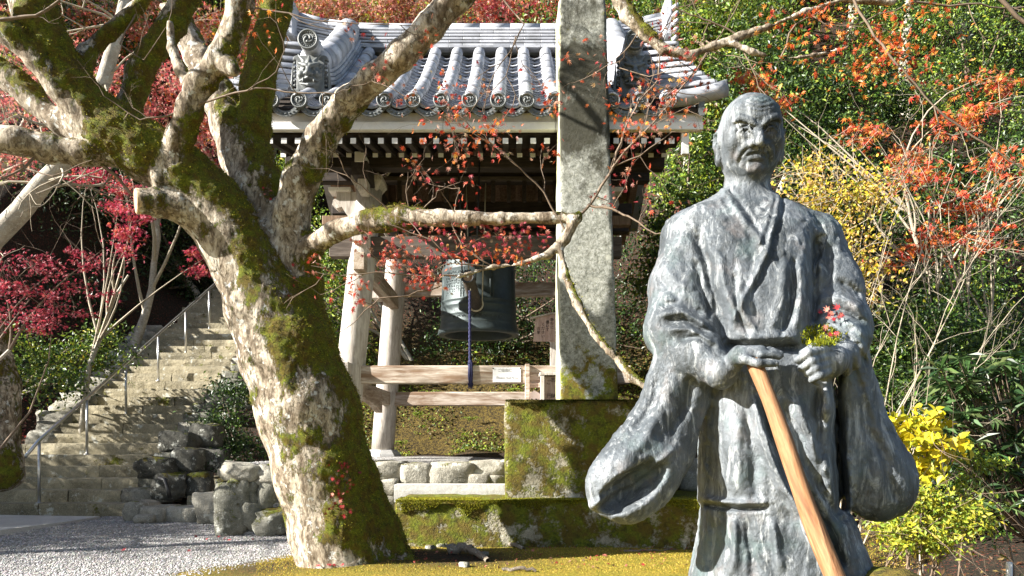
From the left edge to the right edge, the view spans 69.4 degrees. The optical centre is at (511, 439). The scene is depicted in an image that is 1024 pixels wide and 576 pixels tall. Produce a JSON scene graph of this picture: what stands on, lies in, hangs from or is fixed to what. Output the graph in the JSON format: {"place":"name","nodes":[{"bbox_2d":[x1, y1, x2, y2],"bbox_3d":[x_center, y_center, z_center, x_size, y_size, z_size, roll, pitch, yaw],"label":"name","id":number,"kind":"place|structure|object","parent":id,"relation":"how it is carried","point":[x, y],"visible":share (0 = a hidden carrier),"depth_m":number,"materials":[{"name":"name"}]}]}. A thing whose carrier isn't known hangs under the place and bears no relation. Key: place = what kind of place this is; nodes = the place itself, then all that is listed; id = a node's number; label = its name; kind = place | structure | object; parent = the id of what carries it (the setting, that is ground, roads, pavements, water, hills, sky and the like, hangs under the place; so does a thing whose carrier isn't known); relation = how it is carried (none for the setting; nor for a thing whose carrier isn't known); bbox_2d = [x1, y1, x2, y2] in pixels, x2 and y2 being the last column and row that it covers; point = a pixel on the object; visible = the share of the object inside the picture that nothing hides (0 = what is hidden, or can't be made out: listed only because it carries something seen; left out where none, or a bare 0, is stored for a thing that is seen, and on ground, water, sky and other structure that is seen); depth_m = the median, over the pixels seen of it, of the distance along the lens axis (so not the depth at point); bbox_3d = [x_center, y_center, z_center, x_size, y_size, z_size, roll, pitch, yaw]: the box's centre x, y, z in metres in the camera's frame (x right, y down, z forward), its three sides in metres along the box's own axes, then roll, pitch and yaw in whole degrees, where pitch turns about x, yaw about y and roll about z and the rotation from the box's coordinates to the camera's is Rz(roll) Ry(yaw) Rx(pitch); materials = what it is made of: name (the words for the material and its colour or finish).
{"place":"outdoors","nodes":[
{"label":"outdoors","id":0,"kind":"place"},
{"bbox_2d":[0,281,81,443],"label":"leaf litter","id":1,"kind":"object","parent":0,"point":[40,362],"visible":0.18,"depth_m":13.73,"materials":[{"name":"red plant"}]},
{"bbox_2d":[0,461,291,575],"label":"gravel","id":2,"kind":"structure","parent":0,"point":[113,570],"depth_m":6.89,"materials":[{"name":"grey gravel"}]},
{"bbox_2d":[196,0,609,77],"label":"tree","id":3,"kind":"object","parent":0,"point":[309,11],"visible":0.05,"depth_m":18.68,"materials":[{"name":"red plant"}]},
{"bbox_2d":[0,0,1023,575],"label":"ground","id":4,"kind":"structure","parent":0,"point":[166,310],"depth_m":13.51,"materials":[{"name":"plant"}]},
{"bbox_2d":[0,315,25,491],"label":"tree trunk","id":5,"kind":"object","parent":4,"relation":"on","point":[12,467],"visible":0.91,"depth_m":8.92,"materials":[{"name":"brown wood"}]},
{"bbox_2d":[0,0,39,82],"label":"hillside tree","id":6,"kind":"object","parent":4,"relation":"on","point":[4,1],"visible":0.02,"depth_m":18.79,"materials":[{"name":"red plant"}]},
{"bbox_2d":[0,515,99,535],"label":"paving slab","id":7,"kind":"structure","parent":4,"relation":"on","point":[10,524],"depth_m":9.26,"materials":[{"name":"stone"}]},
{"bbox_2d":[0,0,100,28],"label":"hillside tree","id":8,"kind":"object","parent":4,"relation":"on","point":[69,1],"visible":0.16,"depth_m":16.74,"materials":[{"name":"red plant"}]},
{"bbox_2d":[5,0,115,95],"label":"hillside tree","id":9,"kind":"object","parent":4,"relation":"on","point":[63,17],"visible":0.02,"depth_m":21.26,"materials":[{"name":"red plant"}]},
{"bbox_2d":[0,3,128,197],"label":"red maple","id":10,"kind":"object","parent":4,"relation":"on","point":[5,160],"visible":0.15,"depth_m":14.05,"materials":[{"name":"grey plant"}]},
{"bbox_2d":[0,181,139,449],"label":"red maple","id":11,"kind":"object","parent":4,"relation":"on","point":[12,342],"visible":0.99,"depth_m":7.63,"materials":[{"name":"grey plant"}]},
{"bbox_2d":[0,128,140,330],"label":"maple","id":12,"kind":"object","parent":4,"relation":"on","point":[72,195],"visible":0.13,"depth_m":16.19,"materials":[{"name":"red plant"}]},
{"bbox_2d":[12,309,150,415],"bbox_3d":[-7.261,-1.245,11.905,2.650,1.968,2.619,0,0,-36],"label":"evergreen shrub","id":13,"kind":"object","parent":4,"relation":"on","point":[65,369],"visible":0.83,"depth_m":11.95,"materials":[{"name":"green plant"}]},
{"bbox_2d":[0,0,176,115],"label":"hillside tree","id":14,"kind":"object","parent":4,"relation":"on","point":[79,40],"visible":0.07,"depth_m":17.97,"materials":[{"name":"red plant"}]},
{"bbox_2d":[0,0,217,85],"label":"hillside tree","id":15,"kind":"object","parent":4,"relation":"on","point":[104,8],"visible":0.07,"depth_m":18.29,"materials":[{"name":"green plant"}]},
{"bbox_2d":[0,0,220,262],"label":"leaning tree","id":16,"kind":"object","parent":4,"relation":"on","point":[20,209],"visible":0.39,"depth_m":8.53,"materials":[{"name":"grey plant"}]},
{"bbox_2d":[0,286,251,516],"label":"stone staircase","id":17,"kind":"structure","parent":4,"relation":"on","point":[101,479],"depth_m":12.51,"materials":[{"name":"beige stone"}]},
{"bbox_2d":[24,283,215,502],"bbox_3d":[-6.600,-1.540,13.659,0.100,4.871,7.286,0,0,0],"label":"steel handrail","id":18,"kind":"object","parent":17,"relation":"on","point":[37,443],"visible":0.85,"depth_m":11.88,"materials":[{"name":"silver metal"}]},
{"bbox_2d":[63,166,210,433],"bbox_3d":[-6.198,-2.230,11.968,3.141,5.437,1.483,0,0,14],"label":"red maple","id":19,"kind":"object","parent":4,"relation":"on","point":[105,324],"visible":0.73,"depth_m":11.98,"materials":[{"name":"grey plant"}]},
{"bbox_2d":[79,151,219,301],"bbox_3d":[-8.726,-5.134,18.341,4.218,5.220,5.195,0,0,42],"label":"maple","id":20,"kind":"object","parent":4,"relation":"on","point":[187,281],"visible":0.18,"depth_m":18.00,"materials":[{"name":"red plant"}]},
{"bbox_2d":[93,55,221,343],"bbox_3d":[-7.152,-4.697,14.677,3.607,6.654,2.552,0,0,0],"label":"red maple","id":21,"kind":"object","parent":4,"relation":"on","point":[139,331],"visible":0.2,"depth_m":15.04,"materials":[{"name":"grey plant"}]},
{"bbox_2d":[97,0,223,116],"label":"hillside tree","id":22,"kind":"object","parent":4,"relation":"on","point":[154,19],"visible":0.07,"depth_m":20.64,"materials":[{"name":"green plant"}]},
{"bbox_2d":[122,491,213,523],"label":"kerb stones","id":23,"kind":"object","parent":4,"relation":"on","point":[200,510],"visible":0.8,"depth_m":9.40,"materials":[{"name":"grey stone"}]},
{"bbox_2d":[58,0,300,166],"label":"orange maple","id":24,"kind":"object","parent":4,"relation":"on","point":[199,24],"visible":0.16,"depth_m":16.57,"materials":[{"name":"grey plant"}]},
{"bbox_2d":[133,423,230,500],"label":"dry stone retaining wall","id":25,"kind":"structure","parent":4,"relation":"on","point":[183,471],"depth_m":10.33,"materials":[{"name":"grey stone"}]},
{"bbox_2d":[157,476,171,497],"bbox_3d":[-4.690,0.637,9.993,0.245,0.294,0.066,0,0,30],"label":"pipe","id":26,"kind":"object","parent":25,"relation":"attached to","point":[166,485],"visible":1,"depth_m":9.95,"materials":[{"name":"metal"}]},
{"bbox_2d":[187,476,220,504],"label":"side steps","id":27,"kind":"structure","parent":4,"relation":"on","point":[189,500],"depth_m":10.20,"materials":[{"name":"grey stone"}]},
{"bbox_2d":[172,366,267,471],"bbox_3d":[-4.293,-0.318,11.489,1.741,1.858,2.182,0,0,0],"label":"evergreen shrub","id":28,"kind":"object","parent":4,"relation":"on","point":[233,445],"visible":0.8,"depth_m":11.53,"materials":[{"name":"green plant"}]},
{"bbox_2d":[213,460,285,536],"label":"rock corner wall","id":29,"kind":"structure","parent":4,"relation":"on","point":[245,498],"depth_m":8.10,"materials":[{"name":"grey stone"}]},
{"bbox_2d":[171,0,384,217],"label":"hillside tree","id":30,"kind":"object","parent":4,"relation":"on","point":[275,150],"depth_m":20.44,"materials":[{"name":"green plant"}]},
{"bbox_2d":[275,150,412,365],"bbox_3d":[-3.432,-2.952,13.371,3.597,4.884,2.453,0,0,31],"label":"evergreen shrub","id":31,"kind":"object","parent":4,"relation":"on","point":[335,282],"visible":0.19,"depth_m":13.02,"materials":[{"name":"green plant"}]},
{"bbox_2d":[299,0,395,22],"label":"hillside tree","id":32,"kind":"object","parent":4,"relation":"on","point":[353,7],"depth_m":19.55,"materials":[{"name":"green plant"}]},
{"bbox_2d":[302,0,404,22],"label":"hillside tree","id":33,"kind":"object","parent":4,"relation":"on","point":[363,7],"visible":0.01,"depth_m":28.99,"materials":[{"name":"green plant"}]},
{"bbox_2d":[294,0,490,22],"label":"orange maple","id":34,"kind":"object","parent":4,"relation":"on","point":[391,6],"visible":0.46,"depth_m":16.25,"materials":[{"name":"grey plant"}]},
{"bbox_2d":[395,439,407,445],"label":"fern","id":35,"kind":"object","parent":4,"relation":"on","point":[401,442],"visible":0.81,"depth_m":11.80,"materials":[{"name":"green plant"}]},
{"bbox_2d":[412,411,422,416],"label":"fern","id":36,"kind":"object","parent":4,"relation":"on","point":[417,414],"visible":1,"depth_m":11.90,"materials":[{"name":"green plant"}]},
{"bbox_2d":[425,544,436,548],"bbox_3d":[-0.721,0.954,6.550,0.101,0.060,0.078,0,0,39],"label":"stone","id":37,"kind":"object","parent":4,"relation":"on","point":[429,546],"visible":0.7,"depth_m":6.52,"materials":[{"name":"white stone"}]},
{"bbox_2d":[436,543,445,547],"bbox_3d":[-0.642,0.968,6.750,0.094,0.055,0.079,0,0,-27],"label":"stone","id":38,"kind":"object","parent":4,"relation":"on","point":[441,545],"visible":0.66,"depth_m":6.72,"materials":[{"name":"beige stone"}]},
{"bbox_2d":[459,562,469,567],"bbox_3d":[-0.362,0.952,5.637,0.088,0.050,0.067,0,0,21],"label":"stone","id":39,"kind":"object","parent":4,"relation":"on","point":[465,564],"visible":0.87,"depth_m":5.61,"materials":[{"name":"white stone"}]},
{"bbox_2d":[446,542,490,561],"bbox_3d":[-0.332,0.920,6.090,0.542,0.118,0.172,0,0,44],"label":"dead branch","id":40,"kind":"object","parent":4,"relation":"on","point":[459,547],"visible":0.98,"depth_m":6.18,"materials":[{"name":"wood"}]},
{"bbox_2d":[460,416,479,421],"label":"fern","id":41,"kind":"object","parent":4,"relation":"on","point":[468,418],"visible":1,"depth_m":11.89,"materials":[{"name":"green plant"}]},
{"bbox_2d":[229,0,728,456],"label":"bell tower","id":42,"kind":"structure","parent":4,"relation":"on","point":[317,59],"depth_m":8.47,"materials":[{"name":"wood"}]},
{"bbox_2d":[458,161,485,312],"bbox_3d":[-0.465,-2.356,8.716,0.256,1.588,0.978,0,0,3],"label":"bell striker","id":43,"kind":"object","parent":42,"relation":"hanging from","point":[477,302],"visible":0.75,"depth_m":8.47,"materials":[{"name":"wood"}]},
{"bbox_2d":[468,288,472,388],"bbox_3d":[-0.473,-1.162,8.409,0.072,1.167,0.068,0,0,0],"label":"pull cord","id":44,"kind":"object","parent":43,"relation":"hanging from","point":[470,373],"visible":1,"depth_m":8.40,"materials":[{"name":"blue fabric"}]},
{"bbox_2d":[438,225,518,340],"bbox_3d":[-0.440,-2.129,9.750,1.070,1.518,1.070,0,0,0],"label":"temple bell","id":45,"kind":"object","parent":42,"relation":"hanging from","point":[495,318],"visible":0.68,"depth_m":9.37,"materials":[{"name":"grey metal"}]},
{"bbox_2d":[493,367,520,381],"bbox_3d":[-0.059,-0.740,8.398,0.325,0.168,0.015,0,0,0],"label":"white rail notice","id":46,"kind":"object","parent":42,"relation":"attached to","point":[506,374],"visible":1,"depth_m":8.40,"materials":[{"name":"paper"}]},
{"bbox_2d":[362,352,649,455],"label":"bank plants","id":47,"kind":"object","parent":4,"relation":"on","point":[473,446],"visible":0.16,"depth_m":12.30,"materials":[{"name":"green plant"}]},
{"bbox_2d":[0,0,1023,568],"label":"maple tree","id":48,"kind":"object","parent":4,"relation":"on","point":[244,232],"visible":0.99,"depth_m":5.53,"materials":[{"name":"brown plant"}]},
{"bbox_2d":[507,388,520,391],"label":"fern","id":49,"kind":"object","parent":4,"relation":"on","point":[511,389],"visible":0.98,"depth_m":12.00,"materials":[{"name":"green plant"}]},
{"bbox_2d":[508,542,525,549],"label":"dead branch","id":50,"kind":"object","parent":4,"relation":"on","point":[516,545],"visible":0.16,"depth_m":6.70,"materials":[{"name":"wood"}]},
{"bbox_2d":[502,566,536,571],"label":"dead branch","id":51,"kind":"object","parent":4,"relation":"on","point":[517,568],"visible":0.97,"depth_m":5.46,"materials":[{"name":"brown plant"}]},
{"bbox_2d":[363,544,692,569],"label":"leaf litter","id":52,"kind":"object","parent":4,"relation":"on","point":[507,563],"visible":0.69,"depth_m":6.07,"materials":[{"name":"brown plant"}]},
{"bbox_2d":[404,230,653,388],"bbox_3d":[0.639,-2.475,13.454,5.298,3.548,2.488,0,0,0],"label":"evergreen shrub","id":53,"kind":"object","parent":4,"relation":"on","point":[520,340],"visible":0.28,"depth_m":13.21,"materials":[{"name":"green plant"}]},
{"bbox_2d":[375,458,697,510],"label":"platform stone wall","id":54,"kind":"structure","parent":4,"relation":"on","point":[489,471],"depth_m":7.95,"materials":[{"name":"grey stone"}]},
{"bbox_2d":[530,390,539,399],"bbox_3d":[0.256,-0.152,8.410,0.140,0.824,0.030,0,0,0],"label":"white marker plate","id":55,"kind":"object","parent":54,"relation":"on","point":[534,395],"visible":0.3,"depth_m":8.40,"materials":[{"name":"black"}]},
{"bbox_2d":[539,372,555,399],"bbox_3d":[0.474,-0.243,8.270,0.342,1.006,0.300,0,0,0],"label":"offering box","id":56,"kind":"object","parent":54,"relation":"on","point":[548,385],"visible":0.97,"depth_m":8.17,"materials":[{"name":"beige wood"}]},
{"bbox_2d":[530,312,555,365],"bbox_3d":[0.501,-0.645,9.000,0.563,1.809,0.090,0,0,0],"label":"wooden notice board","id":57,"kind":"object","parent":4,"relation":"on","point":[545,328],"visible":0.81,"depth_m":8.98,"materials":[{"name":"brown wood"}]},
{"bbox_2d":[395,0,699,549],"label":"stone pillar monument","id":58,"kind":"object","parent":4,"relation":"on","point":[555,447],"visible":0.6,"depth_m":7.01,"materials":[{"name":"stone"}]},
{"bbox_2d":[394,483,504,501],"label":"granite kerb","id":59,"kind":"structure","parent":58,"relation":"on","point":[403,489],"depth_m":7.50,"materials":[{"name":"stone"}]},
{"bbox_2d":[464,0,661,24],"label":"red maple","id":60,"kind":"object","parent":4,"relation":"on","point":[491,6],"visible":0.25,"depth_m":16.78,"materials":[{"name":"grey plant"}]},
{"bbox_2d":[489,0,654,22],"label":"hillside tree","id":61,"kind":"object","parent":4,"relation":"on","point":[538,12],"visible":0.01,"depth_m":16.12,"materials":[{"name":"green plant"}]},
{"bbox_2d":[256,519,935,575],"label":"moss carpet","id":62,"kind":"object","parent":4,"relation":"on","point":[494,569],"visible":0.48,"depth_m":5.88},
{"bbox_2d":[624,548,676,551],"bbox_3d":[1.254,0.982,6.577,0.576,0.047,0.098,0,0,-26],"label":"dead branch","id":63,"kind":"object","parent":4,"relation":"on","point":[640,550],"visible":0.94,"depth_m":6.50,"materials":[{"name":"wood"}]},
{"bbox_2d":[615,103,776,316],"bbox_3d":[3.006,-2.680,11.874,2.145,5.483,3.104,0,0,37],"label":"evergreen tree","id":64,"kind":"object","parent":4,"relation":"on","point":[687,179],"visible":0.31,"depth_m":11.40,"materials":[{"name":"green plant"}]},
{"bbox_2d":[605,0,829,164],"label":"hillside tree","id":65,"kind":"object","parent":4,"relation":"on","point":[646,12],"visible":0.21,"depth_m":13.62,"materials":[{"name":"green plant"}]},
{"bbox_2d":[641,0,815,129],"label":"evergreen tree","id":66,"kind":"object","parent":4,"relation":"on","point":[720,16],"visible":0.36,"depth_m":14.43,"materials":[{"name":"green plant"}]},
{"bbox_2d":[683,0,940,97],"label":"hillside tree","id":67,"kind":"object","parent":4,"relation":"on","point":[833,20],"visible":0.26,"depth_m":16.99,"materials":[{"name":"green plant"}]},
{"bbox_2d":[701,16,937,251],"bbox_3d":[5.283,-4.988,12.562,4.050,4.437,3.182,0,0,0],"label":"evergreen tree","id":68,"kind":"object","parent":4,"relation":"on","point":[832,110],"visible":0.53,"depth_m":12.31,"materials":[{"name":"green plant"}]},
{"bbox_2d":[845,3,859,39],"bbox_3d":[8.054,-12.690,18.542,4.625,7.227,7.071,0,0,-24],"label":"hillside tree","id":69,"kind":"object","parent":4,"relation":"on","point":[855,17],"visible":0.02,"depth_m":17.80,"materials":[{"name":"beige plant"}]},
{"bbox_2d":[771,99,937,385],"bbox_3d":[3.284,-1.244,7.407,1.629,4.372,2.045,0,0,36],"label":"yellow shrub","id":70,"kind":"object","parent":4,"relation":"on","point":[816,168],"visible":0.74,"depth_m":7.15,"materials":[{"name":"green plant"}]},
{"bbox_2d":[697,411,1023,575],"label":"leaf litter","id":71,"kind":"object","parent":4,"relation":"on","point":[990,557],"visible":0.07,"depth_m":5.37,"materials":[{"name":"red plant"}]},
{"bbox_2d":[704,55,1023,354],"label":"yellow maple","id":72,"kind":"object","parent":4,"relation":"on","point":[1003,90],"visible":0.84,"depth_m":9.51,"materials":[{"name":"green plant"}]},
{"bbox_2d":[865,566,919,575],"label":"mossy boulder","id":73,"kind":"object","parent":4,"relation":"on","point":[879,571],"visible":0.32,"depth_m":2.06,"materials":[{"name":"yellow stone"}]},
{"bbox_2d":[585,92,919,575],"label":"monk statue","id":74,"kind":"object","parent":73,"relation":"on","point":[751,265],"visible":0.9,"depth_m":2.17,"materials":[{"name":"grey metal"}]},
{"bbox_2d":[800,322,847,346],"bbox_3d":[0.891,-0.300,2.110,0.140,0.099,0.147,0,0,0],"label":"moss cushion","id":75,"kind":"object","parent":74,"relation":"on","point":[823,341],"visible":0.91,"depth_m":2.14,"materials":[{"name":"plant"}]},
{"bbox_2d":[747,357,845,575],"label":"wooden staff","id":76,"kind":"object","parent":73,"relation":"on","point":[822,547],"visible":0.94,"depth_m":1.87,"materials":[{"name":"orange wood"}]},
{"bbox_2d":[820,0,969,118],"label":"hillside tree","id":77,"kind":"object","parent":4,"relation":"on","point":[904,65],"visible":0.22,"depth_m":15.40,"materials":[{"name":"green plant"}]},
{"bbox_2d":[831,0,1023,181],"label":"evergreen tree","id":78,"kind":"object","parent":4,"relation":"on","point":[937,19],"visible":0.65,"depth_m":13.15,"materials":[{"name":"green plant"}]},
{"bbox_2d":[834,246,1023,418],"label":"evergreen shrub","id":79,"kind":"object","parent":4,"relation":"on","point":[998,289],"visible":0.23,"depth_m":8.44,"materials":[{"name":"green plant"}]},
{"bbox_2d":[834,68,1023,543],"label":"bare shrub","id":80,"kind":"object","parent":4,"relation":"on","point":[904,402],"visible":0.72,"depth_m":5.62,"materials":[{"name":"beige plant"}]},
{"bbox_2d":[837,285,1023,544],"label":"evergreen shrub","id":81,"kind":"object","parent":4,"relation":"on","point":[902,350],"visible":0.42,"depth_m":6.95,"materials":[{"name":"green plant"}]},
{"bbox_2d":[838,114,1023,314],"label":"evergreen tree","id":82,"kind":"object","parent":4,"relation":"on","point":[1017,202],"visible":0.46,"depth_m":10.38,"materials":[{"name":"green plant"}]},
{"bbox_2d":[887,403,981,575],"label":"yellow shrub","id":83,"kind":"object","parent":4,"relation":"on","point":[931,421],"visible":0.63,"depth_m":4.33,"materials":[{"name":"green plant"}]},
{"bbox_2d":[852,394,1023,575],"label":"yellow shrub","id":84,"kind":"object","parent":4,"relation":"on","point":[960,523],"visible":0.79,"depth_m":4.17,"materials":[{"name":"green plant"}]},
{"bbox_2d":[862,112,1023,466],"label":"red maple","id":85,"kind":"object","parent":4,"relation":"on","point":[965,195],"visible":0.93,"depth_m":7.71,"materials":[{"name":"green plant"}]},
{"bbox_2d":[922,0,973,55],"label":"hillside tree","id":86,"kind":"object","parent":4,"relation":"on","point":[961,31],"visible":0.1,"depth_m":17.23,"materials":[{"name":"green plant"}]},
{"bbox_2d":[911,351,1023,538],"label":"rhododendron","id":87,"kind":"object","parent":4,"relation":"on","point":[1011,445],"visible":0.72,"depth_m":5.16,"materials":[{"name":"green plant"}]},
{"bbox_2d":[911,0,1023,95],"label":"hillside tree","id":88,"kind":"object","parent":4,"relation":"on","point":[1011,58],"visible":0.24,"depth_m":16.08,"materials":[{"name":"green plant"}]},
{"bbox_2d":[934,0,1022,17],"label":"hillside tree","id":89,"kind":"object","parent":4,"relation":"on","point":[982,6],"visible":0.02,"depth_m":19.34,"materials":[{"name":"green plant"}]},
{"bbox_2d":[943,434,1018,575],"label":"green shrub","id":90,"kind":"object","parent":4,"relation":"on","point":[976,470],"visible":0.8,"depth_m":4.47,"materials":[{"name":"green plant"}]},
{"bbox_2d":[970,538,1015,560],"bbox_3d":[2.926,0.661,4.486,0.311,0.134,0.078,0,0,-3],"label":"broad leaf plant","id":91,"kind":"object","parent":4,"relation":"on","point":[993,546],"visible":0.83,"depth_m":4.48,"materials":[{"name":"plant"}]},
{"bbox_2d":[1006,562,1012,575],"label":"white post","id":92,"kind":"object","parent":4,"relation":"on","point":[1009,568],"visible":1,"depth_m":4.38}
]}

